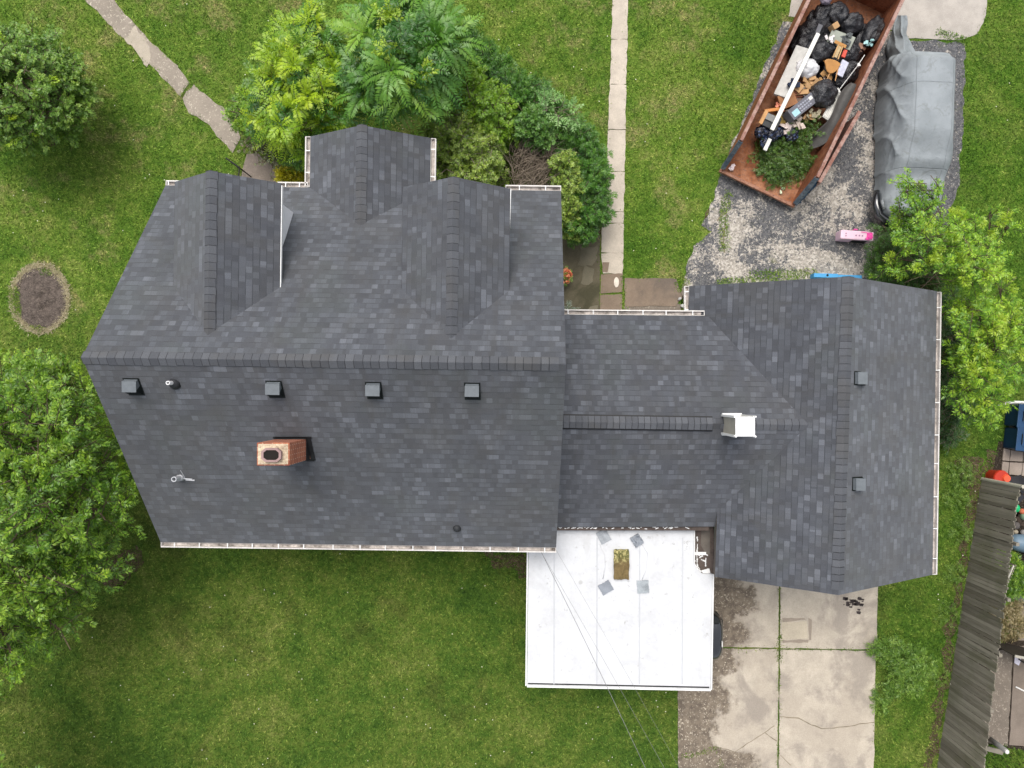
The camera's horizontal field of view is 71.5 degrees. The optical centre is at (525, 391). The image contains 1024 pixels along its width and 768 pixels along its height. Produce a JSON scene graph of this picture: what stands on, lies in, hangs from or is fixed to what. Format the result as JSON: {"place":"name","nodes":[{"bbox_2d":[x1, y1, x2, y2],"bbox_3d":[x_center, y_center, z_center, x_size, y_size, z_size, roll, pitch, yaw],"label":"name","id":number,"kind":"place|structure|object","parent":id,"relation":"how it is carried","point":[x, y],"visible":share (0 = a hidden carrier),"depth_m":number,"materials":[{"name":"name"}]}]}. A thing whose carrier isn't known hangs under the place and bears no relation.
{"place":"outdoors","nodes":[
{"label":"outdoors","id":0,"kind":"place"},
{"bbox_2d":[242,153,300,181],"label":"entry patio","id":1,"kind":"structure","parent":0,"point":[258,171],"depth_m":21.47,"materials":[{"name":"concrete"}]},
{"bbox_2d":[0,0,1023,767],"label":"lawn","id":2,"kind":"structure","parent":0,"point":[72,256],"depth_m":21.50,"materials":[{"name":"plant"}]},
{"bbox_2d":[14,267,65,328],"bbox_3d":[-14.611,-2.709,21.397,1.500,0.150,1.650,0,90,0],"label":"soil mound","id":3,"kind":"object","parent":2,"relation":"on","point":[42,300],"visible":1,"depth_m":21.43,"materials":[{"name":"soil"}]},
{"bbox_2d":[2,267,51,331],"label":"bed weeds","id":4,"kind":"object","parent":3,"relation":"on","point":[16,292],"visible":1,"depth_m":21.45,"materials":[{"name":"green plant"}]},
{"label":"dead grass ring","id":5,"kind":"structure","parent":3,"relation":"on","visible":0},
{"bbox_2d":[7,261,72,335],"bbox_3d":[-14.661,-2.788,21.439,2.053,0.082,2.371,0,90,0],"label":"dead grass rim","id":6,"kind":"object","parent":5,"relation":"on","point":[53,271],"visible":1,"depth_m":21.46,"materials":[{"name":"plant"}]},
{"bbox_2d":[0,11,103,156],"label":"tree","id":7,"kind":"object","parent":2,"relation":"on","point":[48,96],"visible":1,"depth_m":18.93,"materials":[{"name":"green plant"}]},
{"bbox_2d":[0,346,146,689],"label":"tree","id":8,"kind":"object","parent":2,"relation":"on","point":[41,405],"visible":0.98,"depth_m":16.43,"materials":[{"name":"green plant"}]},
{"bbox_2d":[85,0,239,152],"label":"diagonal walk","id":9,"kind":"structure","parent":2,"relation":"on","point":[204,106],"depth_m":21.48,"materials":[{"name":"concrete"}]},
{"bbox_2d":[124,25,150,66],"bbox_3d":[-11.608,-10.434,21.476,0.560,0.004,1.209,-39,90,0],"label":"walk patch","id":10,"kind":"object","parent":9,"relation":"on","point":[136,39],"visible":1,"depth_m":21.47,"materials":[{"name":"concrete"}]},
{"bbox_2d":[230,106,287,180],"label":"shrub","id":11,"kind":"object","parent":2,"relation":"on","point":[267,160],"visible":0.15,"depth_m":20.70,"materials":[{"name":"green plant"}]},
{"bbox_2d":[220,76,311,178],"bbox_3d":[-7.150,-7.650,20.426,3.362,2.356,1.800,38,90,0],"label":"shrub","id":12,"kind":"object","parent":2,"relation":"on","point":[235,113],"visible":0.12,"depth_m":20.13,"materials":[{"name":"green plant"}]},
{"bbox_2d":[274,166,304,182],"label":"shrub","id":13,"kind":"object","parent":2,"relation":"on","point":[281,174],"visible":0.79,"depth_m":20.82,"materials":[{"name":"green plant"}]},
{"bbox_2d":[238,0,372,170],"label":"tree","id":14,"kind":"object","parent":2,"relation":"on","point":[297,108],"visible":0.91,"depth_m":17.85,"materials":[{"name":"green plant"}]},
{"bbox_2d":[326,0,491,135],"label":"tree","id":15,"kind":"object","parent":2,"relation":"on","point":[409,57],"visible":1,"depth_m":16.87,"materials":[{"name":"green plant"}]},
{"bbox_2d":[416,106,510,186],"bbox_3d":[-1.785,-6.382,19.912,2.776,3.387,2.464,36,90,0],"label":"shrub","id":16,"kind":"object","parent":2,"relation":"on","point":[464,144],"visible":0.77,"depth_m":18.85,"materials":[{"name":"green plant"}]},
{"bbox_2d":[447,55,519,147],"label":"shrub","id":17,"kind":"object","parent":2,"relation":"on","point":[484,98],"visible":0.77,"depth_m":18.81,"materials":[{"name":"green plant"}]},
{"bbox_2d":[448,26,537,115],"bbox_3d":[-1.346,-8.810,20.200,2.521,2.812,3.463,-34,90,0],"label":"yew bush","id":18,"kind":"object","parent":2,"relation":"on","point":[496,63],"visible":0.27,"depth_m":19.31,"materials":[{"name":"green plant"}]},
{"bbox_2d":[80,124,941,594],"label":"house","id":19,"kind":"structure","parent":2,"relation":"on","point":[362,336],"depth_m":16.77,"materials":[{"name":"grey"}]},
{"bbox_2d":[540,550,678,766],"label":"power line","id":20,"kind":"object","parent":19,"relation":"attached to","point":[604,661],"visible":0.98,"depth_m":17.52,"materials":[{"name":"grey metal"}]},
{"bbox_2d":[511,101,558,155],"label":"shrub","id":21,"kind":"object","parent":2,"relation":"on","point":[539,131],"visible":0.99,"depth_m":18.98,"materials":[{"name":"green plant"}]},
{"bbox_2d":[499,110,576,184],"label":"dead shrub","id":22,"kind":"object","parent":2,"relation":"on","point":[532,165],"visible":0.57,"depth_m":19.58,"materials":[{"name":"plant"}]},
{"bbox_2d":[502,69,595,157],"bbox_3d":[0.503,-7.580,20.166,2.885,2.881,2.722,0,90,0],"label":"yew bush","id":23,"kind":"object","parent":2,"relation":"on","point":[528,95],"visible":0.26,"depth_m":19.38,"materials":[{"name":"green plant"}]},
{"bbox_2d":[524,87,583,131],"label":"shrub","id":24,"kind":"object","parent":2,"relation":"on","point":[546,95],"visible":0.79,"depth_m":18.78,"materials":[{"name":"green plant"}]},
{"bbox_2d":[546,148,592,241],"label":"shrub","id":25,"kind":"object","parent":2,"relation":"on","point":[567,184],"visible":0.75,"depth_m":19.28,"materials":[{"name":"green plant"}]},
{"bbox_2d":[562,234,599,309],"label":"mossy pavers","id":26,"kind":"object","parent":2,"relation":"on","point":[578,294],"visible":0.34,"depth_m":21.49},
{"bbox_2d":[563,265,572,285],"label":"flower plant","id":27,"kind":"object","parent":26,"relation":"on","point":[567,273],"visible":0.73,"depth_m":20.97,"materials":[{"name":"orange plant"}]},
{"bbox_2d":[578,245,598,309],"bbox_3d":[1.902,-3.354,21.488,0.648,0.015,2.165,0,90,0],"label":"paver patch","id":28,"kind":"object","parent":26,"relation":"on","point":[588,256],"visible":0.79,"depth_m":21.48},
{"bbox_2d":[546,123,617,249],"bbox_3d":[1.564,-5.819,20.286,2.244,2.643,3.433,0,90,0],"label":"yew bush","id":29,"kind":"object","parent":2,"relation":"on","point":[595,171],"visible":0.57,"depth_m":19.67,"materials":[{"name":"green plant"}]},
{"bbox_2d":[600,273,622,309],"bbox_3d":[2.593,-2.945,21.512,0.697,0.076,1.275,0,90,0],"label":"walkway end","id":30,"kind":"object","parent":2,"relation":"on","point":[609,302],"visible":0.81,"depth_m":21.47,"materials":[{"name":"brown concrete"}]},
{"bbox_2d":[601,0,627,273],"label":"walkway","id":31,"kind":"structure","parent":2,"relation":"on","point":[612,244],"depth_m":21.47,"materials":[{"name":"concrete"}]},
{"bbox_2d":[525,527,713,690],"bbox_3d":[2.507,5.731,20.117,5.022,2.765,4.318,0,90,0],"label":"flat roof","id":32,"kind":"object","parent":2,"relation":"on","point":[659,636],"visible":0.96,"depth_m":18.78,"materials":[{"name":"white paint"}]},
{"bbox_2d":[596,531,611,543],"bbox_3d":[2.062,3.821,18.764,0.301,0.027,0.353,-28,90,0],"label":"shingle scrap","id":33,"kind":"object","parent":32,"relation":"on","point":[603,537],"visible":0.88,"depth_m":18.75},
{"bbox_2d":[598,580,613,595],"bbox_3d":[2.122,5.172,18.764,0.336,0.027,0.303,-30,90,0],"label":"shingle scrap","id":34,"kind":"object","parent":32,"relation":"on","point":[605,587],"visible":1,"depth_m":18.75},
{"bbox_2d":[613,549,628,579],"bbox_3d":[2.527,4.547,18.705,0.405,0.145,0.793,0,90,0],"label":"straw mat","id":35,"kind":"object","parent":32,"relation":"on","point":[621,564],"visible":1,"depth_m":18.69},
{"bbox_2d":[630,534,643,547],"bbox_3d":[2.942,3.922,18.734,0.269,0.086,0.302,-32,90,0],"label":"shingle scrap","id":36,"kind":"object","parent":32,"relation":"on","point":[636,540],"visible":1,"depth_m":18.73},
{"bbox_2d":[637,580,648,593],"bbox_3d":[3.102,5.147,18.764,0.320,0.027,0.352,-4,90,0],"label":"shingle scrap","id":37,"kind":"object","parent":32,"relation":"on","point":[642,586],"visible":1,"depth_m":18.75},
{"bbox_2d":[623,283,687,309],"bbox_3d":[4.099,-2.546,21.518,2.308,0.064,0.984,-25,90,0],"label":"pebble strip","id":38,"kind":"object","parent":2,"relation":"on","point":[677,307],"visible":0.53,"depth_m":21.49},
{"bbox_2d":[677,575,877,767],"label":"concrete drive","id":39,"kind":"structure","parent":2,"relation":"on","point":[735,708],"depth_m":21.47,"materials":[{"name":"concrete"}]},
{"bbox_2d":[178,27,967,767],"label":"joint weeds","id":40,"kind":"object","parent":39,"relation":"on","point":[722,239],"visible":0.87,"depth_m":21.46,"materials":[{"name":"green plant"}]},
{"bbox_2d":[713,610,722,660],"bbox_3d":[3.689,7.200,20.790,4.299,1.420,1.644,0,90,0],"label":"parked car","id":41,"kind":"object","parent":39,"relation":"on","point":[717,636],"visible":0.06,"depth_m":20.58,"materials":[{"name":"black paint"}]},
{"bbox_2d":[781,621,807,639],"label":"concrete repair","id":42,"kind":"structure","parent":39,"relation":"on","point":[794,630],"depth_m":21.47,"materials":[{"name":"concrete"}]},
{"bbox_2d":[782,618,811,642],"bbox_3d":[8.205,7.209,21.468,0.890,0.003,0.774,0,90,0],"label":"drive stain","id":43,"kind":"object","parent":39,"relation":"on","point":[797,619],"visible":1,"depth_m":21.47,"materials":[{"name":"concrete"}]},
{"bbox_2d":[843,597,863,613],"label":"oil spots","id":44,"kind":"object","parent":39,"relation":"on","point":[856,603],"visible":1,"depth_m":21.46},
{"bbox_2d":[789,0,986,39],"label":"concrete apron","id":45,"kind":"object","parent":2,"relation":"on","point":[927,19],"visible":0.52,"depth_m":21.48,"materials":[{"name":"concrete"}]},
{"bbox_2d":[865,633,941,715],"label":"weed clump","id":46,"kind":"object","parent":2,"relation":"on","point":[908,670],"visible":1,"depth_m":21.15,"materials":[{"name":"green plant"}]},
{"bbox_2d":[862,220,957,291],"bbox_3d":[11.221,-3.852,20.714,2.595,1.783,2.648,0,90,0],"label":"shrub","id":47,"kind":"object","parent":2,"relation":"on","point":[883,245],"visible":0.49,"depth_m":20.59,"materials":[{"name":"green plant"}]},
{"bbox_2d":[869,203,1023,305],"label":"tree","id":48,"kind":"object","parent":2,"relation":"on","point":[972,264],"visible":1,"depth_m":18.18,"materials":[{"name":"green plant"}]},
{"bbox_2d":[939,288,986,455],"bbox_3d":[12.510,-0.585,20.755,1.764,1.700,5.040,0,90,0],"label":"shrub","id":49,"kind":"object","parent":2,"relation":"on","point":[948,434],"visible":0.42,"depth_m":20.66,"materials":[{"name":"green plant"}]},
{"bbox_2d":[937,477,1023,767],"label":"wooden fence","id":50,"kind":"object","parent":2,"relation":"on","point":[975,619],"visible":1,"depth_m":20.54,"materials":[{"name":"wood"}]},
{"bbox_2d":[940,268,1023,431],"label":"tree","id":51,"kind":"object","parent":2,"relation":"on","point":[983,367],"visible":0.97,"depth_m":18.27,"materials":[{"name":"green plant"}]},
{"bbox_2d":[1003,427,1023,450],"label":"storage bin","id":52,"kind":"object","parent":2,"relation":"on","point":[1013,438],"visible":1,"depth_m":21.01,"materials":[{"name":"blue plastic"}]},
{"bbox_2d":[1004,404,1023,427],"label":"storage bin","id":53,"kind":"object","parent":2,"relation":"on","point":[1014,417],"visible":0.94,"depth_m":21.00,"materials":[{"name":"blue plastic"}]},
{"bbox_2d":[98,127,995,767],"bbox_3d":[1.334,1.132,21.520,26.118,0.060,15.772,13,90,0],"label":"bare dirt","id":54,"kind":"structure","parent":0,"point":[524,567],"depth_m":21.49,"materials":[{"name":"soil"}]},
{"bbox_2d":[929,457,977,687],"bbox_3d":[12.875,5.501,21.501,1.176,0.723,7.116,4,90,0],"label":"weed clump","id":55,"kind":"object","parent":54,"relation":"on","point":[964,477],"visible":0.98,"depth_m":21.37,"materials":[{"name":"green plant"}]},
{"bbox_2d":[624,278,681,306],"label":"brown slab","id":56,"kind":"structure","parent":0,"point":[652,292],"depth_m":21.47,"materials":[{"name":"concrete"}]},
{"bbox_2d":[684,21,965,285],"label":"gravel driveway","id":57,"kind":"structure","parent":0,"point":[767,232],"depth_m":21.48,"materials":[{"name":"gravel"}]},
{"bbox_2d":[719,0,904,207],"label":"dumpster","id":58,"kind":"object","parent":57,"relation":"on","point":[744,147],"visible":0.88,"depth_m":20.99,"materials":[{"name":"metal"}]},
{"bbox_2d":[760,113,781,130],"bbox_3d":[7.136,-7.825,20.700,0.447,0.350,0.373,24,102,0],"label":"speaker box","id":59,"kind":"object","parent":58,"relation":"in","point":[767,124],"visible":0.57,"depth_m":20.55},
{"bbox_2d":[746,112,825,190],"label":"cut branches","id":60,"kind":"object","parent":58,"relation":"in","point":[784,160],"visible":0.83,"depth_m":20.95,"materials":[{"name":"green plant"}]},
{"bbox_2d":[754,126,768,138],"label":"trash bag","id":61,"kind":"object","parent":60,"relation":"on","point":[760,132],"visible":1,"depth_m":20.65,"materials":[{"name":"blue plastic"}]},
{"bbox_2d":[766,128,780,141],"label":"trash bag","id":62,"kind":"object","parent":60,"relation":"on","point":[774,135],"visible":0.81,"depth_m":20.62,"materials":[{"name":"blue plastic"}]},
{"bbox_2d":[784,127,798,141],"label":"trash bag","id":63,"kind":"object","parent":60,"relation":"on","point":[792,137],"visible":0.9,"depth_m":20.65,"materials":[{"name":"blue plastic"}]},
{"bbox_2d":[791,115,805,129],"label":"litter scraps","id":64,"kind":"object","parent":60,"relation":"on","point":[799,124],"visible":0.72,"depth_m":20.53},
{"bbox_2d":[774,90,797,109],"bbox_3d":[7.565,-8.438,20.650,0.483,0.320,0.409,-22,98,6],"label":"cardboard box","id":65,"kind":"object","parent":58,"relation":"in","point":[792,101],"visible":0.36,"depth_m":20.50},
{"bbox_2d":[774,45,807,97],"bbox_3d":[7.676,-9.207,20.500,0.406,0.100,1.550,25,90,14],"label":"foam board","id":66,"kind":"object","parent":58,"relation":"in","point":[790,71],"visible":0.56,"depth_m":20.46,"materials":[{"name":"plastic"}]},
{"bbox_2d":[794,76,819,94],"bbox_3d":[8.120,-8.828,20.461,0.790,0.244,0.802,37,90,0],"label":"crushed carton","id":67,"kind":"object","parent":66,"relation":"on","point":[807,86],"visible":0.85,"depth_m":20.40,"materials":[{"name":"cardboard"}]},
{"bbox_2d":[796,58,819,78],"bbox_3d":[8.096,-9.288,20.392,0.684,0.399,0.570,15,90,0],"label":"white bag","id":68,"kind":"object","parent":66,"relation":"on","point":[811,68],"visible":0.84,"depth_m":20.29,"materials":[{"name":"plastic"}]},
{"bbox_2d":[770,33,819,130],"bbox_3d":[7.609,-8.748,20.080,0.116,0.052,2.964,25,92,0],"label":"white pole","id":69,"kind":"object","parent":58,"relation":"on","point":[794,82],"visible":1,"depth_m":20.06,"materials":[{"name":"paint"}]},
{"bbox_2d":[787,9,832,56],"bbox_3d":[8.490,-10.449,20.755,1.239,1.020,2.069,26,90,0],"label":"rubbish pile","id":70,"kind":"object","parent":58,"relation":"in","point":[801,30],"visible":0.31,"depth_m":20.66,"materials":[{"name":"black plastic"}]},
{"bbox_2d":[797,34,813,48],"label":"trash bag","id":71,"kind":"object","parent":70,"relation":"on","point":[805,40],"visible":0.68,"depth_m":20.48,"materials":[{"name":"black plastic"}]},
{"bbox_2d":[804,18,824,35],"bbox_3d":[8.380,-10.494,20.545,0.655,0.541,0.640,0,90,0],"label":"trash bag","id":72,"kind":"object","parent":70,"relation":"on","point":[811,24],"visible":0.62,"depth_m":20.45,"materials":[{"name":"black plastic"}]},
{"bbox_2d":[809,41,833,63],"bbox_3d":[8.515,-9.792,20.392,0.756,0.525,0.610,-20,90,0],"label":"trash bag","id":73,"kind":"object","parent":70,"relation":"on","point":[820,53],"visible":0.81,"depth_m":20.32,"materials":[{"name":"black plastic"}]},
{"bbox_2d":[827,30,855,49],"bbox_3d":[9.030,-10.074,20.350,0.696,0.040,0.366,24,104,5],"label":"panel","id":74,"kind":"object","parent":73,"relation":"on","point":[837,34],"visible":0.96,"depth_m":20.33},
{"bbox_2d":[840,32,852,46],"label":"litter scraps","id":75,"kind":"object","parent":74,"relation":"on","point":[846,41],"visible":0.98,"depth_m":20.25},
{"bbox_2d":[813,3,830,19],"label":"trash bag","id":76,"kind":"object","parent":70,"relation":"on","point":[821,11],"visible":0.84,"depth_m":20.41,"materials":[{"name":"black plastic"}]},
{"bbox_2d":[828,1,848,25],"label":"trash bag","id":77,"kind":"object","parent":70,"relation":"on","point":[839,11],"visible":0.88,"depth_m":20.30,"materials":[{"name":"black plastic"}]},
{"bbox_2d":[808,79,837,108],"bbox_3d":[8.581,-8.555,20.311,0.833,0.674,0.826,-10,90,0],"label":"trash bag","id":78,"kind":"object","parent":58,"relation":"in","point":[824,92],"visible":0.92,"depth_m":20.24,"materials":[{"name":"black plastic"}]},
{"bbox_2d":[783,92,814,123],"bbox_3d":[7.897,-8.154,20.448,0.920,0.304,0.331,-39,94,-6],"label":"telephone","id":79,"kind":"object","parent":78,"relation":"on","point":[798,109],"visible":1,"depth_m":20.30,"materials":[{"name":"plastic"}]},
{"bbox_2d":[803,83,855,148],"bbox_3d":[8.951,-7.987,20.687,0.478,0.881,2.107,33,90,0],"label":"rubber mat","id":80,"kind":"object","parent":58,"relation":"in","point":[829,125],"visible":0.85,"depth_m":20.52,"materials":[{"name":"rubber"}]},
{"bbox_2d":[822,93,839,120],"bbox_3d":[8.880,-8.249,20.540,0.278,0.061,0.851,27,90,-12],"label":"broom","id":81,"kind":"object","parent":80,"relation":"on","point":[827,114],"visible":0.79,"depth_m":20.52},
{"bbox_2d":[813,35,860,92],"bbox_3d":[9.201,-9.630,20.811,1.303,1.054,2.047,26,90,0],"label":"bag base","id":82,"kind":"object","parent":58,"relation":"in","point":[847,58],"visible":0.2,"depth_m":20.63,"materials":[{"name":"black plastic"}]},
{"bbox_2d":[823,40,846,80],"bbox_3d":[8.777,-9.445,20.424,0.508,0.379,1.085,16,98,-6],"label":"wooden chair","id":83,"kind":"object","parent":82,"relation":"on","point":[831,66],"visible":1,"depth_m":20.26,"materials":[{"name":"brown wood"}]},
{"bbox_2d":[832,75,847,88],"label":"trash bag","id":84,"kind":"object","parent":82,"relation":"on","point":[839,82],"visible":0.74,"depth_m":20.57,"materials":[{"name":"black plastic"}]},
{"bbox_2d":[837,59,848,77],"bbox_3d":[9.080,-9.264,20.380,0.220,0.050,0.440,22,95,-12],"label":"paper bundle","id":85,"kind":"object","parent":82,"relation":"on","point":[842,67],"visible":1,"depth_m":20.36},
{"bbox_2d":[844,62,858,82],"bbox_3d":[9.387,-9.289,20.565,0.574,0.461,0.656,-15,90,0],"label":"trash bag","id":86,"kind":"object","parent":82,"relation":"on","point":[850,68],"visible":0.71,"depth_m":20.47,"materials":[{"name":"black plastic"}]},
{"bbox_2d":[840,12,863,34],"bbox_3d":[9.408,-10.596,20.399,0.698,0.504,0.598,-30,90,0],"label":"trash bag","id":87,"kind":"object","parent":82,"relation":"on","point":[853,22],"visible":0.88,"depth_m":20.33,"materials":[{"name":"black plastic"}]},
{"bbox_2d":[845,43,862,60],"bbox_3d":[9.456,-9.784,20.414,0.519,0.422,0.517,10,90,0],"label":"trash bag","id":88,"kind":"object","parent":82,"relation":"on","point":[854,51],"visible":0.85,"depth_m":20.35,"materials":[{"name":"black plastic"}]},
{"bbox_2d":[853,23,865,43],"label":"trash bag","id":89,"kind":"object","parent":82,"relation":"on","point":[858,36],"visible":0.3,"depth_m":20.56,"materials":[{"name":"black plastic"}]},
{"bbox_2d":[861,15,884,47],"bbox_3d":[10.012,-10.367,20.418,0.564,0.456,0.983,28,90,0],"label":"trash bag","id":90,"kind":"object","parent":89,"relation":"on","point":[874,27],"visible":0.88,"depth_m":20.32,"materials":[{"name":"black plastic"}]},
{"bbox_2d":[816,110,860,186],"bbox_3d":[8.886,-6.921,20.668,0.110,1.165,2.310,30,90,0],"label":"rear door","id":91,"kind":"structure","parent":58,"relation":"in","point":[848,126],"depth_m":20.08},
{"bbox_2d":[810,273,861,278],"bbox_3d":[9.322,-3.453,21.325,1.452,0.310,0.120,2,90,0],"label":"blue panel","id":92,"kind":"object","parent":57,"relation":"on","point":[818,275],"visible":0.69,"depth_m":21.18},
{"bbox_2d":[835,229,873,242],"bbox_3d":[9.851,-4.659,21.280,0.980,0.440,0.350,4,90,0],"label":"toy kitchen","id":93,"kind":"object","parent":57,"relation":"on","point":[851,236],"visible":1,"depth_m":21.10,"materials":[{"name":"pink plastic"}]},
{"bbox_2d":[871,190,917,228],"bbox_3d":[11.293,-7.230,20.725,1.921,1.550,4.950,3,90,0],"label":"parked car","id":94,"kind":"object","parent":57,"relation":"on","point":[880,217],"visible":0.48,"depth_m":20.98,"materials":[{"name":"black paint"}]},
{"bbox_2d":[873,15,955,220],"bbox_3d":[11.441,-8.179,20.660,1.979,1.580,6.319,2,90,0],"label":"car cover","id":95,"kind":"object","parent":94,"relation":"on","point":[914,118],"visible":0.83,"depth_m":20.20,"materials":[{"name":"fabric"}]},
{"bbox_2d":[886,167,951,246],"bbox_3d":[10.600,-4.684,19.968,1.727,3.271,2.763,-37,90,0],"label":"tree","id":96,"kind":"object","parent":57,"relation":"on","point":[917,204],"visible":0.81,"depth_m":18.71,"materials":[{"name":"green plant"}]},
{"bbox_2d":[951,441,1023,767],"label":"neighbour yard","id":97,"kind":"structure","parent":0,"point":[998,462],"depth_m":21.49,"materials":[{"name":"soil"}]},
{"bbox_2d":[981,746,1002,754],"bbox_3d":[14.036,10.783,21.450,0.716,0.100,0.140,14,90,0],"label":"timber plank","id":98,"kind":"object","parent":97,"relation":"on","point":[994,750],"visible":0.5,"depth_m":21.40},
{"bbox_2d":[972,560,1023,767],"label":"neighbour grass","id":99,"kind":"structure","parent":97,"relation":"on","point":[1016,754],"depth_m":21.46,"materials":[{"name":"plant"}]},
{"bbox_2d":[985,470,1010,485],"bbox_3d":[14.082,2.561,21.225,0.480,0.550,0.480,0,90,0],"label":"toy table","id":100,"kind":"object","parent":97,"relation":"on","point":[1001,475],"visible":0.74,"depth_m":21.00,"materials":[{"name":"red plastic"}]},
{"bbox_2d":[984,650,1012,745],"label":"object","id":101,"kind":"object","parent":97,"relation":"on","point":[999,722],"visible":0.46,"depth_m":21.48,"materials":[{"name":"concrete"}]},
{"bbox_2d":[988,737,1008,753],"bbox_3d":[14.030,10.489,21.100,0.146,0.800,0.150,0,90,0],"label":"white pipe","id":102,"kind":"object","parent":101,"relation":"on","point":[1001,747],"visible":0.94,"depth_m":21.00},
{"bbox_2d":[983,549,1023,606],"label":"weed clump","id":103,"kind":"object","parent":97,"relation":"on","point":[1015,586],"visible":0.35,"depth_m":20.88,"materials":[{"name":"green plant"}]},
{"bbox_2d":[988,592,1023,641],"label":"weed clump","id":104,"kind":"object","parent":97,"relation":"on","point":[1013,619],"visible":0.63,"depth_m":21.06,"materials":[{"name":"beige plant"}]},
{"bbox_2d":[1001,448,1023,475],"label":"paver path","id":105,"kind":"structure","parent":97,"relation":"on","point":[1011,468],"depth_m":21.45,"materials":[{"name":"concrete"}]},
{"bbox_2d":[1009,605,1023,745],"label":"neighbour slab","id":106,"kind":"structure","parent":97,"relation":"on","point":[1016,736],"depth_m":21.46,"materials":[{"name":"concrete"}]},
{"bbox_2d":[997,643,1023,658],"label":"side fence","id":107,"kind":"object","parent":106,"relation":"on","point":[1015,651],"visible":0.76,"depth_m":20.84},
{"bbox_2d":[1009,475,1023,502],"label":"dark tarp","id":108,"kind":"object","parent":97,"relation":"on","point":[1018,479],"visible":0.3,"depth_m":21.15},
{"bbox_2d":[1012,534,1023,552],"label":"plastic barrel","id":109,"kind":"object","parent":97,"relation":"on","point":[1018,538],"visible":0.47,"depth_m":20.99,"materials":[{"name":"blue plastic"}]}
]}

